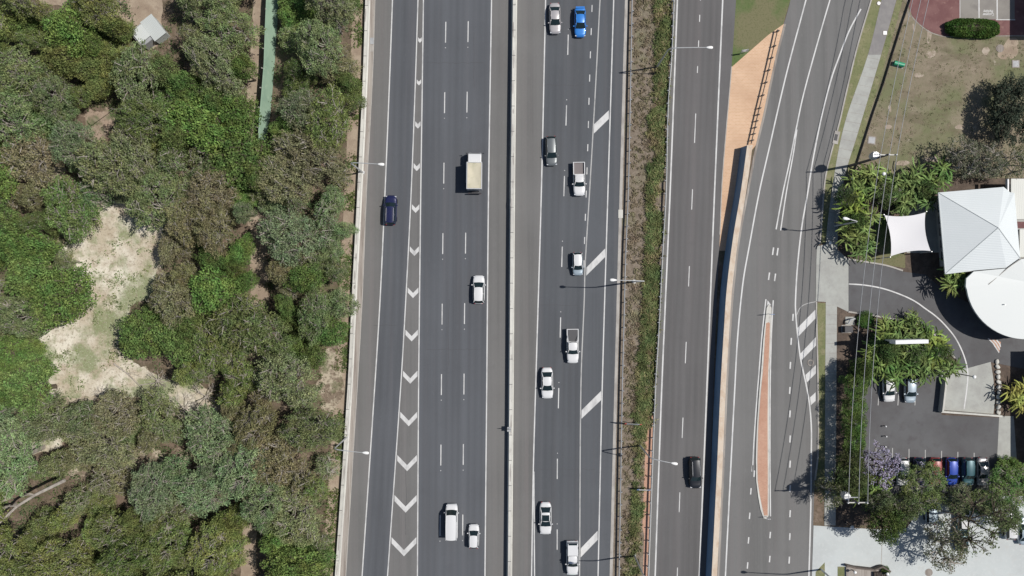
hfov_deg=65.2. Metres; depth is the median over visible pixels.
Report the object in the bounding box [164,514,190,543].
gum tree
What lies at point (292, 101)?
gum tree
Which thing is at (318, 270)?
gum tree
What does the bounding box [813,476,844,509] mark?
gum tree
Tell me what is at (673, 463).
street lamp
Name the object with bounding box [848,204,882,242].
palm clump
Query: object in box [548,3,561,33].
car
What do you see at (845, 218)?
street lamp
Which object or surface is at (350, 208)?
verge weeds
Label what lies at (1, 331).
gum tree
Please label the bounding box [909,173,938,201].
leafy tree
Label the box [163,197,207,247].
gum tree
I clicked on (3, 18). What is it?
gum tree
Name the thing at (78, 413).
gum tree
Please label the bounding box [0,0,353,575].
undergrowth
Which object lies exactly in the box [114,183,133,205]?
gum tree
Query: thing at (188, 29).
gum tree
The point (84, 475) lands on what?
leaf litter
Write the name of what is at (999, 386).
rock edging
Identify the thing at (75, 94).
gum tree
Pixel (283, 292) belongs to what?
gum tree
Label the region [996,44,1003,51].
manhole cover
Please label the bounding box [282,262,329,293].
leafy tree
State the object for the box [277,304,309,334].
leafy tree
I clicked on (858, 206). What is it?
palm clump
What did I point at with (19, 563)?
gum tree
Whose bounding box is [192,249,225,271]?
leafy tree
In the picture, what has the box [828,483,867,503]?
power pole
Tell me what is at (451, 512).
van
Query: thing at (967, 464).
car
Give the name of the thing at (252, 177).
leafy tree
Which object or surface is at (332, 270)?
gum tree
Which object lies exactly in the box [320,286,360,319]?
gum tree
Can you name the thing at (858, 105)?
footpath
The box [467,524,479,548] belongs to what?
car
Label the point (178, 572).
gum tree
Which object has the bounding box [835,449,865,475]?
leafy tree
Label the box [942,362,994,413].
concrete ramp
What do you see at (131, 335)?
leafy tree
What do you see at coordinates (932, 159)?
worn patch
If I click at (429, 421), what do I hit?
motorway
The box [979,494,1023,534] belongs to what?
gum tree
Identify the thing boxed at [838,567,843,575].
grass patch
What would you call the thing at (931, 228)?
terrace paving
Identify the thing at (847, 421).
leafy tree
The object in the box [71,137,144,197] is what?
gum tree
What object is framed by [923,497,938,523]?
car
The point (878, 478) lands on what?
palm clump
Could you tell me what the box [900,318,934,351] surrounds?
palm clump
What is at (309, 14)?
leafy tree
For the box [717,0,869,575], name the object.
service road
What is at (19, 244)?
leafy tree
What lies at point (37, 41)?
gum tree
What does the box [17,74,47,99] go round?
gum tree
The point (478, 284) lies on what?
car
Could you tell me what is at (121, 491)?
gum tree
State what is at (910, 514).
gum tree
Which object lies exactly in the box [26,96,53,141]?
leafy tree
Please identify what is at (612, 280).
street lamp
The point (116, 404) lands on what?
gum tree
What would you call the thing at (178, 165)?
gum tree
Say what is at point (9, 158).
gum tree
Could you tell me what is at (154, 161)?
gum tree
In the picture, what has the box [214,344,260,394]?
gum tree
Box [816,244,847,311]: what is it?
driveway crossover
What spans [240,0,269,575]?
access track
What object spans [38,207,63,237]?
leafy tree
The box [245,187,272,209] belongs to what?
gum tree
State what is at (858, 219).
leafy tree
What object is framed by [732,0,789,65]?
grass wedge
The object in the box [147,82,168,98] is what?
gum tree
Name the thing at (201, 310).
gum tree
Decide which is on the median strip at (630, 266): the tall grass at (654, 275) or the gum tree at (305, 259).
the tall grass at (654, 275)
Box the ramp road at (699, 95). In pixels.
[649,0,735,575]
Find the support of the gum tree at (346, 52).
on the ground at (282, 408)
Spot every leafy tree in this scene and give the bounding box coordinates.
[0,42,17,62]
[0,145,19,204]
[0,199,26,244]
[0,228,63,265]
[0,255,7,271]
[0,335,26,371]
[0,359,57,421]
[0,360,14,391]
[0,390,16,414]
[3,248,64,300]
[3,328,48,357]
[6,7,43,41]
[9,350,59,380]
[22,260,100,334]
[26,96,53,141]
[34,51,57,68]
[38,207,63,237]
[40,0,98,58]
[40,38,83,78]
[66,49,98,80]
[76,31,109,57]
[82,72,113,101]
[83,12,107,43]
[87,552,108,575]
[89,47,126,90]
[95,13,137,42]
[115,309,164,360]
[118,506,142,528]
[125,523,149,545]
[130,559,149,575]
[141,300,165,323]
[146,52,180,88]
[148,312,198,368]
[156,120,199,155]
[162,95,250,157]
[164,70,202,98]
[168,87,196,113]
[173,309,204,343]
[177,342,199,376]
[185,38,209,60]
[185,230,213,249]
[187,262,244,317]
[192,85,230,111]
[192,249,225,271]
[198,133,277,191]
[210,507,246,545]
[212,91,263,139]
[222,258,246,280]
[224,231,256,268]
[228,180,263,211]
[230,52,259,82]
[233,270,259,293]
[243,163,270,193]
[258,515,296,558]
[260,544,330,575]
[267,112,302,142]
[273,294,296,319]
[276,3,305,31]
[277,0,319,13]
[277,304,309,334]
[278,531,314,559]
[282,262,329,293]
[283,331,307,357]
[290,546,336,572]
[294,2,318,26]
[296,340,330,370]
[305,316,352,346]
[331,71,362,96]
[337,0,360,16]
[826,460,874,500]
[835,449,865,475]
[837,372,868,397]
[840,391,868,416]
[840,409,867,436]
[840,428,866,455]
[841,209,867,233]
[847,356,875,383]
[864,499,906,546]
[869,330,904,365]
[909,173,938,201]
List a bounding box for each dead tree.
[93,383,120,410]
[146,372,168,391]
[168,394,199,421]
[191,382,221,411]
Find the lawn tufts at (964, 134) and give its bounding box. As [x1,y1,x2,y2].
[853,0,1023,175]
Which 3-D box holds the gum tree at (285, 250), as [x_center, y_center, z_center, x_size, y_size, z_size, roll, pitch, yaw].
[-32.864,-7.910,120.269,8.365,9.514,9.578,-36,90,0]
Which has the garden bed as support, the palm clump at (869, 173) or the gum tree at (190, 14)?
the palm clump at (869, 173)
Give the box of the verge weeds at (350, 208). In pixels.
[322,0,363,574]
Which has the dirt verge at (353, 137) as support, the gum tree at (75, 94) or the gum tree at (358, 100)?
the gum tree at (358, 100)
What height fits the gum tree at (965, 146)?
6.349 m
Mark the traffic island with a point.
(762, 456)
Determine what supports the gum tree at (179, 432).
on the ground at (282, 408)
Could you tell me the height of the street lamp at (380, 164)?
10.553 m
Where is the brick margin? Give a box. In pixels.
[642,416,652,575]
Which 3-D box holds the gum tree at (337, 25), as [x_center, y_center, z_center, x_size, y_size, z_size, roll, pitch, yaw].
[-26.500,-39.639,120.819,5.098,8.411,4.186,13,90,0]
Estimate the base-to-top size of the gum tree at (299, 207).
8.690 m
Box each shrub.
[857,310,875,329]
[881,566,890,574]
[995,454,1017,475]
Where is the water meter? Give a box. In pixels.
[845,317,854,324]
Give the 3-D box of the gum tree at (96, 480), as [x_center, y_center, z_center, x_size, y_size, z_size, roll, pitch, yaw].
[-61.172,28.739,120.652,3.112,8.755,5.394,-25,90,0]
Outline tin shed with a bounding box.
[131,14,170,49]
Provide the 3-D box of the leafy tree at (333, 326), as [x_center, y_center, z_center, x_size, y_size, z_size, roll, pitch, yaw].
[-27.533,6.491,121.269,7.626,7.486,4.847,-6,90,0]
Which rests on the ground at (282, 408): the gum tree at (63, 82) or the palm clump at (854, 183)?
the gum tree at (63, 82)
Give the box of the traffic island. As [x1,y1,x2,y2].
[756,304,771,518]
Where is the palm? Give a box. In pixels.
[957,272,968,290]
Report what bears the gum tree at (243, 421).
on the ground at (282, 408)
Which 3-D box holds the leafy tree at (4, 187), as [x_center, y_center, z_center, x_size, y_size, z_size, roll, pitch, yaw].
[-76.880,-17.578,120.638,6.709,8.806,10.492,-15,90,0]
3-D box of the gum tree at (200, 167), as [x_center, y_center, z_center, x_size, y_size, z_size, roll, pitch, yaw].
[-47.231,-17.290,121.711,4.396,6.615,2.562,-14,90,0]
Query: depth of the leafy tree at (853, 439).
120.82 m
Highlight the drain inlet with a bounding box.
[832,131,839,143]
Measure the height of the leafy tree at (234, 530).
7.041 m
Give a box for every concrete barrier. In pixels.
[335,0,369,575]
[507,0,516,575]
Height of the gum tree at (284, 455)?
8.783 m
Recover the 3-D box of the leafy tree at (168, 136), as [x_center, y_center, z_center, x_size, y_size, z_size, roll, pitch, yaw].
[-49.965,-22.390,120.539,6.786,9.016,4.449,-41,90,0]
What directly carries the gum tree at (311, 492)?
on the ground at (282, 408)
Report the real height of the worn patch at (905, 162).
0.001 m
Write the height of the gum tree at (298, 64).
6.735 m
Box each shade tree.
[935,487,1015,557]
[987,70,1023,147]
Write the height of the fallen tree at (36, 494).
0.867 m
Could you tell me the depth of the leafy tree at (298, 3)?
120.91 m
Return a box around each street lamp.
[334,437,368,453]
[351,162,383,173]
[610,278,643,282]
[632,554,643,575]
[639,443,677,464]
[656,46,712,66]
[834,217,857,226]
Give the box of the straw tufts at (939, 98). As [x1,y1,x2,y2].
[859,2,1023,176]
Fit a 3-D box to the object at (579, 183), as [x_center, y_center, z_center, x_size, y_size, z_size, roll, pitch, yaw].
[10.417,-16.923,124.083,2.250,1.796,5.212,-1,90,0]
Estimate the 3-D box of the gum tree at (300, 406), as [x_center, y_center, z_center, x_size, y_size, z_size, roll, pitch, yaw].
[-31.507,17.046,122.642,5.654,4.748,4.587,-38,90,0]
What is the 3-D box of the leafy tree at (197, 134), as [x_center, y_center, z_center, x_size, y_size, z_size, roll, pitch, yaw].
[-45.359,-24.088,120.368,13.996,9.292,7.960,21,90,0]
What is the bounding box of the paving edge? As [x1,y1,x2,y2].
[907,0,1023,36]
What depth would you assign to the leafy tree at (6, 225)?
118.55 m
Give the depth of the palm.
121.88 m
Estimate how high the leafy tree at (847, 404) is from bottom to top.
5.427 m
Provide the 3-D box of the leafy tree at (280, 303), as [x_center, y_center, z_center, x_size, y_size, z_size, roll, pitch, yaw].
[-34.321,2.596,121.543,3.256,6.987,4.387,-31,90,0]
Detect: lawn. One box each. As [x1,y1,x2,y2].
[844,0,1023,182]
[861,253,904,267]
[875,213,890,253]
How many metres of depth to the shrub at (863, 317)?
124.04 m
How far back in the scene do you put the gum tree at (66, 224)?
118.38 m
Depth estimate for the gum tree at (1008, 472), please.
121.27 m
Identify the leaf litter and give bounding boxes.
[21,188,238,426]
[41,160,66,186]
[65,467,90,480]
[128,448,169,475]
[173,447,195,469]
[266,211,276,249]
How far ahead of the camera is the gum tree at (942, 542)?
119.45 m
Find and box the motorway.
[340,0,627,575]
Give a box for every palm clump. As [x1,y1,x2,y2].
[831,187,869,221]
[835,216,875,252]
[841,165,872,206]
[845,234,878,263]
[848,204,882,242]
[850,475,883,510]
[855,161,894,203]
[857,322,895,358]
[862,344,889,387]
[864,467,895,492]
[872,167,913,204]
[873,313,909,334]
[876,325,921,364]
[881,355,919,392]
[889,186,921,215]
[897,156,934,197]
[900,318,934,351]
[901,307,921,328]
[909,344,941,387]
[915,186,939,212]
[916,324,953,369]
[917,151,955,193]
[932,354,966,384]
[936,258,965,298]
[1000,376,1023,417]
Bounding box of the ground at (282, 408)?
[0,0,979,575]
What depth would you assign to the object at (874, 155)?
117.10 m
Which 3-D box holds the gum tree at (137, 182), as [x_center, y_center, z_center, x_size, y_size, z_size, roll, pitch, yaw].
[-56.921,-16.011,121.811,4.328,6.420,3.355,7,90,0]
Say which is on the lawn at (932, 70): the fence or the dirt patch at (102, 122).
the fence
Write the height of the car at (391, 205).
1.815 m
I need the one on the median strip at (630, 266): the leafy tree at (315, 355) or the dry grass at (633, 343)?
the dry grass at (633, 343)
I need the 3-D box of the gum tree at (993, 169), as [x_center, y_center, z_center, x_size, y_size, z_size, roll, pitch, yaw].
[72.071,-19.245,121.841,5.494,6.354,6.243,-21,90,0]
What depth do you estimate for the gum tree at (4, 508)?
118.76 m
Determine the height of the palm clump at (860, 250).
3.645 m
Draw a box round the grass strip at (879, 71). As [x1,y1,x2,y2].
[846,0,901,172]
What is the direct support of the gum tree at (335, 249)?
on the ground at (282, 408)
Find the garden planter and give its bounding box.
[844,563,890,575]
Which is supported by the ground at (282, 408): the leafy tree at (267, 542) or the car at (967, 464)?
the leafy tree at (267, 542)
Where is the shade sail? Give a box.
[878,211,931,258]
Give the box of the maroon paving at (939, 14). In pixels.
[908,0,1023,35]
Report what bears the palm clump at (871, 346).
on the garden bed
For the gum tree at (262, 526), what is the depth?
118.12 m
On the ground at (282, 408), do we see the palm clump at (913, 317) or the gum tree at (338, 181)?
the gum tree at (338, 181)
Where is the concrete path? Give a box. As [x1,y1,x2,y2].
[997,416,1016,459]
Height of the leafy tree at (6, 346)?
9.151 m
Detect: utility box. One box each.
[841,325,852,332]
[892,61,904,68]
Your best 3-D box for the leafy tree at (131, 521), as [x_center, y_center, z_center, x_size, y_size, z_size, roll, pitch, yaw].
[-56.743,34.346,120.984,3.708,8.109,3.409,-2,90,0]
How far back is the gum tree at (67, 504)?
119.20 m
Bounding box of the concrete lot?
[812,496,1023,575]
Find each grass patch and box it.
[816,563,824,575]
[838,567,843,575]
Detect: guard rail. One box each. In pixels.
[618,0,633,575]
[646,0,673,575]
[750,29,779,143]
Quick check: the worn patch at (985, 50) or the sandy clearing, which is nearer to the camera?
the worn patch at (985, 50)
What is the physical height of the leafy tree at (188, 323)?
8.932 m
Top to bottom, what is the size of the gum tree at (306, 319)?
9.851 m
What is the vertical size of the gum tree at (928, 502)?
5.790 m
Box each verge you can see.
[323,0,364,575]
[816,0,880,482]
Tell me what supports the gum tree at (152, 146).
on the ground at (282, 408)
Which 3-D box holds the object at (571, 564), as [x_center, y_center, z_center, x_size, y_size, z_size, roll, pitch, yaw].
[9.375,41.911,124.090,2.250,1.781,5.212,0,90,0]
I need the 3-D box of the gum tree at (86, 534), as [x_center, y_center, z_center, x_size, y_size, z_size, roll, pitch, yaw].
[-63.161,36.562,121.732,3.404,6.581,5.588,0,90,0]
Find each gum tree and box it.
[0,0,11,40]
[0,0,53,23]
[0,16,18,43]
[0,46,54,95]
[0,74,30,106]
[0,90,54,148]
[0,126,64,188]
[0,176,21,210]
[0,279,10,297]
[0,295,56,339]
[0,298,13,340]
[0,402,44,446]
[0,413,45,499]
[0,492,16,543]
[0,526,32,575]
[0,558,18,575]
[10,29,47,51]
[10,543,51,575]
[13,180,50,212]
[15,211,47,236]
[16,89,41,119]
[16,389,79,444]
[16,536,96,575]
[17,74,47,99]
[17,461,49,480]
[17,522,49,548]
[25,17,54,41]
[26,505,66,547]
[29,30,64,52]
[29,71,76,125]
[37,233,64,258]
[39,172,103,244]
[39,448,77,477]
[42,69,70,88]
[43,500,81,532]
[47,115,71,129]
[47,118,101,167]
[53,98,80,118]
[53,248,79,271]
[54,399,111,440]
[56,558,105,575]
[59,491,93,516]
[60,422,139,469]
[63,445,98,471]
[65,86,91,108]
[66,155,86,174]
[69,482,100,515]
[70,0,123,34]
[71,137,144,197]
[72,545,100,568]
[73,178,113,213]
[81,512,106,547]
[86,486,116,529]
[88,389,142,436]
[88,464,116,495]
[90,508,132,552]
[92,532,158,575]
[95,29,125,60]
[103,448,136,480]
[105,471,135,497]
[108,38,163,118]
[108,95,176,141]
[108,121,156,184]
[108,569,140,575]
[112,44,139,64]
[114,18,135,44]
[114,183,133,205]
[118,428,136,454]
[123,175,147,191]
[124,169,187,232]
[127,457,175,524]
[132,413,149,435]
[136,419,165,455]
[137,387,185,440]
[138,515,191,570]
[140,496,161,517]
[141,509,171,537]
[142,136,179,155]
[142,157,175,187]
[146,286,173,312]
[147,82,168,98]
[147,543,173,575]
[148,91,186,126]
[150,454,190,490]
[151,270,179,294]
[151,280,199,330]
[157,142,190,178]
[157,233,182,266]
[157,420,184,445]
[158,487,182,512]
[158,506,180,529]
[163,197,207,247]
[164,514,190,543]
[164,567,207,575]
[166,494,200,526]
[168,263,195,285]
[169,467,235,517]
[169,542,191,572]
[171,359,204,387]
[172,238,196,260]
[174,419,205,437]
[175,0,208,10]
[176,23,203,47]
[176,174,200,205]
[179,0,207,25]
[180,32,249,98]
[180,258,211,281]
[180,270,193,299]
[181,403,250,466]
[183,168,241,217]
[185,519,233,575]
[187,72,218,96]
[187,133,213,168]
[187,165,205,181]
[188,297,211,319]
[188,318,231,374]
[189,367,218,383]
[190,195,235,259]
[193,569,226,575]
[194,3,266,59]
[195,354,216,375]
[197,458,221,481]
[202,0,241,17]
[203,156,217,171]
[205,292,271,351]
[213,557,236,575]
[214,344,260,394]
[215,378,247,409]
[215,437,266,501]
[217,200,237,225]
[218,534,250,568]
[220,337,239,353]
[220,396,246,422]
[224,437,248,455]
[230,499,251,529]
[232,200,257,224]
[232,307,299,355]
[232,344,256,358]
[232,397,278,451]
[239,482,286,523]
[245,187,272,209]
[245,428,298,490]
[248,151,313,205]
[249,387,276,409]
[251,365,277,382]
[252,507,277,534]
[253,348,320,404]
[256,204,320,267]
[258,192,287,214]
[260,345,292,369]
[265,257,299,288]
[270,125,348,187]
[270,485,322,547]
[274,88,324,131]
[274,279,301,299]
[275,23,319,54]
[276,403,346,453]
[281,75,311,100]
[282,57,308,79]
[285,454,315,496]
[286,193,309,215]
[286,384,320,412]
[292,242,322,271]
[295,17,343,77]
[296,68,317,88]
[297,281,331,346]
[301,475,329,499]
[303,81,351,158]
[305,0,359,24]
[308,253,331,278]
[310,530,333,549]
[312,57,364,83]
[312,218,339,252]
[313,197,340,232]
[314,452,342,479]
[320,10,352,36]
[320,235,345,262]
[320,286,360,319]
[321,184,346,213]
[323,256,350,282]
[324,415,341,437]
[326,43,352,62]
[327,162,353,188]
[331,222,359,240]
[339,92,367,112]
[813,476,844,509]
[833,184,858,208]
[859,487,899,514]
[869,181,902,209]
[882,491,925,524]
[896,460,948,514]
[898,344,934,370]
[921,520,968,573]
[931,342,953,365]
[939,482,973,513]
[942,133,983,179]
[964,489,997,515]
[971,141,1007,179]
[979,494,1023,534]
[983,459,1023,510]
[989,144,1023,178]
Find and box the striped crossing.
[990,339,1000,350]
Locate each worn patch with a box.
[895,160,909,165]
[914,72,923,76]
[923,156,947,163]
[926,49,935,57]
[927,30,931,42]
[955,125,965,128]
[982,47,989,54]
[998,38,1018,58]
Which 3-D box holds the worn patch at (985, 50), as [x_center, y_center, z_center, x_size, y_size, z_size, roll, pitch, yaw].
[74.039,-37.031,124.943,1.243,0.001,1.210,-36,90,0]
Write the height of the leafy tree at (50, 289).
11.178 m
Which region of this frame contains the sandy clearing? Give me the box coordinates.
[36,200,218,417]
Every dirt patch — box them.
[11,427,62,454]
[84,107,115,140]
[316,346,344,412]
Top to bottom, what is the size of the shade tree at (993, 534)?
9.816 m
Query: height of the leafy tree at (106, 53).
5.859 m
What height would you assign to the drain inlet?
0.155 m
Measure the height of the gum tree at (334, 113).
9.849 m
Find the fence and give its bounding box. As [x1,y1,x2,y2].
[852,0,910,176]
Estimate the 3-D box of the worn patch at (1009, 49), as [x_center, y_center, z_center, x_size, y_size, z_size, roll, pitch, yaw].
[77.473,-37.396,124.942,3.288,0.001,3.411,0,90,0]
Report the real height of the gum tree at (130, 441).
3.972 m
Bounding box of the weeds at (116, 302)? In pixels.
[39,206,213,413]
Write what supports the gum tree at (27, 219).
on the ground at (282, 408)
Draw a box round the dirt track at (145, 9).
[39,0,162,48]
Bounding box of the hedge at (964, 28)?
[944,18,999,38]
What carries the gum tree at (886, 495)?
on the ground at (282, 408)
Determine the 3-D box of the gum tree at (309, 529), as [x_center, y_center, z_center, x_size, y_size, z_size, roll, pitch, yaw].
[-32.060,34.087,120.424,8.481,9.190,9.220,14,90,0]
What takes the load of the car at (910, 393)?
on the car park
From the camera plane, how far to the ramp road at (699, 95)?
124.96 m
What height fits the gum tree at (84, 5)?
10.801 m
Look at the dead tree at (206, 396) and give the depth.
124.04 m
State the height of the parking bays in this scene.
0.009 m
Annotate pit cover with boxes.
[867,136,875,144]
[1012,60,1019,67]
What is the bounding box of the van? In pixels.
[444,503,458,540]
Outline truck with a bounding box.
[466,153,483,193]
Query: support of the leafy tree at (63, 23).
on the ground at (282, 408)
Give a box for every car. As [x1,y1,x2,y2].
[383,195,397,224]
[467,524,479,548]
[471,275,484,303]
[538,502,552,533]
[540,367,554,397]
[545,136,558,165]
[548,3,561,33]
[571,252,584,275]
[573,6,586,37]
[688,456,702,487]
[880,375,896,401]
[894,457,909,485]
[902,376,917,402]
[911,457,926,484]
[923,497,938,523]
[927,457,941,484]
[943,457,959,484]
[953,523,969,548]
[956,507,970,529]
[959,457,975,485]
[974,457,990,484]
[1002,512,1017,539]
[1016,517,1023,544]
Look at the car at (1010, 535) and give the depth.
123.63 m
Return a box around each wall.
[255,0,278,139]
[706,145,752,575]
[938,377,1001,416]
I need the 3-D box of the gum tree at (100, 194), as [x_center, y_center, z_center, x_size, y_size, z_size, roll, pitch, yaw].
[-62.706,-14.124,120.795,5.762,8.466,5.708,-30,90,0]
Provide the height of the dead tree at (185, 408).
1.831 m
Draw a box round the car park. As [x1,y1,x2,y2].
[854,369,998,492]
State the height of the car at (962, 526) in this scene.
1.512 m
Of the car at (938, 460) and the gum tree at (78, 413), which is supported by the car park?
the car at (938, 460)
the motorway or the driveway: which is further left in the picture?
the motorway
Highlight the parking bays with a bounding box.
[960,0,1014,19]
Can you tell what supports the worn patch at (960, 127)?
on the lawn at (932, 70)
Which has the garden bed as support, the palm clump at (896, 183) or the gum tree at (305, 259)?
the palm clump at (896, 183)
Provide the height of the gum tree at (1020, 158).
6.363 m
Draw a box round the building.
[935,179,1023,338]
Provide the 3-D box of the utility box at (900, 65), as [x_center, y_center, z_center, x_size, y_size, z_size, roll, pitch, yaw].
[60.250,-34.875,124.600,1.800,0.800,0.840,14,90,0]
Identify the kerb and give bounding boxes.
[719,67,731,234]
[814,0,871,479]
[848,258,954,357]
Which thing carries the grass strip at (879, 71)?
on the lawn at (932, 70)
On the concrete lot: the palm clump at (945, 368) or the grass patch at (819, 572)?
the grass patch at (819, 572)
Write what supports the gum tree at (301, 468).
on the ground at (282, 408)
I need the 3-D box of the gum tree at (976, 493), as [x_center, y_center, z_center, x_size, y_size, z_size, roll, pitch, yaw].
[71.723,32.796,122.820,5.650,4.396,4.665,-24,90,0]
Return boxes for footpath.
[824,0,895,524]
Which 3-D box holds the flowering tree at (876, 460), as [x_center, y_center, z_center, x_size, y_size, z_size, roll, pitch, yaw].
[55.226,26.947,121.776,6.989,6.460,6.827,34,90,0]
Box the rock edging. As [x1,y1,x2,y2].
[995,359,1001,414]
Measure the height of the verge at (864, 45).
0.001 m
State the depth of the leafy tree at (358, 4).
121.98 m
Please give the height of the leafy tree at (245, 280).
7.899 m
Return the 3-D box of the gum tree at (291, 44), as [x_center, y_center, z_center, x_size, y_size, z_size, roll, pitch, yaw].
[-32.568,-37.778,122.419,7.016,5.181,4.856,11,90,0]
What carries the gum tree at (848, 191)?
on the ground at (282, 408)
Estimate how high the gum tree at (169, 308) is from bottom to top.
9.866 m
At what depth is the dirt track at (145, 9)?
124.98 m
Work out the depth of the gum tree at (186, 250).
121.05 m
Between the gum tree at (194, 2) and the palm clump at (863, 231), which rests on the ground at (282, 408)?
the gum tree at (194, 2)
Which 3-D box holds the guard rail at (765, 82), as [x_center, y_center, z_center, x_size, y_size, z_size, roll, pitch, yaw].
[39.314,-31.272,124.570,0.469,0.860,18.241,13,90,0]
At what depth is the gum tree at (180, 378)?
118.50 m
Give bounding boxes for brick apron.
[719,24,783,250]
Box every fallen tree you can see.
[0,479,65,522]
[114,363,172,391]
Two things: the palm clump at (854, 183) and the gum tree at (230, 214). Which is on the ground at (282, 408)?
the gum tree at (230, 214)
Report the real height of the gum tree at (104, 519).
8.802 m
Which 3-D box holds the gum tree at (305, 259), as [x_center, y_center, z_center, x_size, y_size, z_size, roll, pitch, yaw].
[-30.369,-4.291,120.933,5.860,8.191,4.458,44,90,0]
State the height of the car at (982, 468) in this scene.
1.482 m
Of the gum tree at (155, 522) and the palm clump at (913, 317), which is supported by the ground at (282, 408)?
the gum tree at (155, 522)
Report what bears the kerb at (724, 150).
on the ramp road at (699, 95)
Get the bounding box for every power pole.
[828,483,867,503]
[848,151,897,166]
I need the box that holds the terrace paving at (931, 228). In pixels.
[903,201,938,252]
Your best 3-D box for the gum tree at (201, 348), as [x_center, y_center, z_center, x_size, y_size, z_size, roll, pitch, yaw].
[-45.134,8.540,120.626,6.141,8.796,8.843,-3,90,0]
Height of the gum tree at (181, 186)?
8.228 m
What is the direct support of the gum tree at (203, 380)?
on the ground at (282, 408)
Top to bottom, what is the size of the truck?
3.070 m
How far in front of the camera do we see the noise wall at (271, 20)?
123.54 m
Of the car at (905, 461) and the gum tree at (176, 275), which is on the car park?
the car at (905, 461)
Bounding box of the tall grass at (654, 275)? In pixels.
[625,0,674,575]
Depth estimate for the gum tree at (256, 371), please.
119.58 m
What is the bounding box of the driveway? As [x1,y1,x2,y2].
[848,260,1023,408]
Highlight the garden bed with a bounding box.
[836,178,1023,524]
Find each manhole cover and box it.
[807,359,813,365]
[925,569,932,575]
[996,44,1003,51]
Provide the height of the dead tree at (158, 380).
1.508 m
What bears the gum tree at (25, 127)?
on the ground at (282, 408)
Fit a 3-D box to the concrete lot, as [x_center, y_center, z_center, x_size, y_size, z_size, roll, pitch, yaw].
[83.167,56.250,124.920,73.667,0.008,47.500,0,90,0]
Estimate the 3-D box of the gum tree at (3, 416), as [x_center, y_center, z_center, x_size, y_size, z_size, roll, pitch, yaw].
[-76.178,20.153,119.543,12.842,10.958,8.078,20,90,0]
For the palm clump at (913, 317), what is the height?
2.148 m
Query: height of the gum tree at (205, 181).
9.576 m
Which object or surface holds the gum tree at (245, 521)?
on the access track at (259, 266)
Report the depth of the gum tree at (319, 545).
121.30 m
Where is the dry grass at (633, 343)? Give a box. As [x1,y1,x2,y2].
[620,0,665,575]
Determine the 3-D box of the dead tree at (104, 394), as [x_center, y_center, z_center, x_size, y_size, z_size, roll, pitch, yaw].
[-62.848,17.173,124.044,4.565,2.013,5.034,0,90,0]
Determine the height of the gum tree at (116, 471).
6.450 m
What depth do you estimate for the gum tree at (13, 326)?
116.16 m
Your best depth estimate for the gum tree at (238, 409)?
118.83 m
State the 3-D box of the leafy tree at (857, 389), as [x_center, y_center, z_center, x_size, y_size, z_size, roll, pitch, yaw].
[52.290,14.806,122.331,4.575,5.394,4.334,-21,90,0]
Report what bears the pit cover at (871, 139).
on the lawn at (932, 70)
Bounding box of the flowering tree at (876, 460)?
[862,439,902,490]
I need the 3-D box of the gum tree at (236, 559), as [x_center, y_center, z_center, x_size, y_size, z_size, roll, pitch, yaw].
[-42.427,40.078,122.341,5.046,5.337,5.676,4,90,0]
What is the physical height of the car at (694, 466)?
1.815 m
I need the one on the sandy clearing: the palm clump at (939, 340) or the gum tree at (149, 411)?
the gum tree at (149, 411)
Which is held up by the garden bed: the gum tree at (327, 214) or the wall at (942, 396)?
the wall at (942, 396)
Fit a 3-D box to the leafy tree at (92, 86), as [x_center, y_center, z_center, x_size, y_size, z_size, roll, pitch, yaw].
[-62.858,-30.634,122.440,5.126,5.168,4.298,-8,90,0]
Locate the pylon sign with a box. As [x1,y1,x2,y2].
[884,338,928,343]
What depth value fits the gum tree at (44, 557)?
117.53 m
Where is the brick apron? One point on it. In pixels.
(749, 73)
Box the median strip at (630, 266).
[613,0,672,575]
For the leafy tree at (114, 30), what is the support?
on the ground at (282, 408)
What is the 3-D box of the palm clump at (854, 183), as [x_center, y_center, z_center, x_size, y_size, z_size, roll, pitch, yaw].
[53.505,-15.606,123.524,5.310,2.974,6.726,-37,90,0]
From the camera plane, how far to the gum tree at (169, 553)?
118.12 m
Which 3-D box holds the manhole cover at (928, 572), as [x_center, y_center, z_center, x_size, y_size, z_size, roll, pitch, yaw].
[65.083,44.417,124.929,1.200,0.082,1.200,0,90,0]
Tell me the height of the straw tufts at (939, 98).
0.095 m
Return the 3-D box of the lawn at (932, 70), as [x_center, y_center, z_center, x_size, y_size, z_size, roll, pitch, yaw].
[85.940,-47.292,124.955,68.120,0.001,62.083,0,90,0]
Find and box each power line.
[848,0,912,502]
[859,0,920,484]
[867,0,928,502]
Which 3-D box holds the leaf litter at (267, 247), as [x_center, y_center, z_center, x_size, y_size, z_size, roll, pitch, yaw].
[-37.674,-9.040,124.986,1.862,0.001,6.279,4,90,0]
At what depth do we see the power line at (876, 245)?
114.93 m
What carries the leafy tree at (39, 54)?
on the ground at (282, 408)

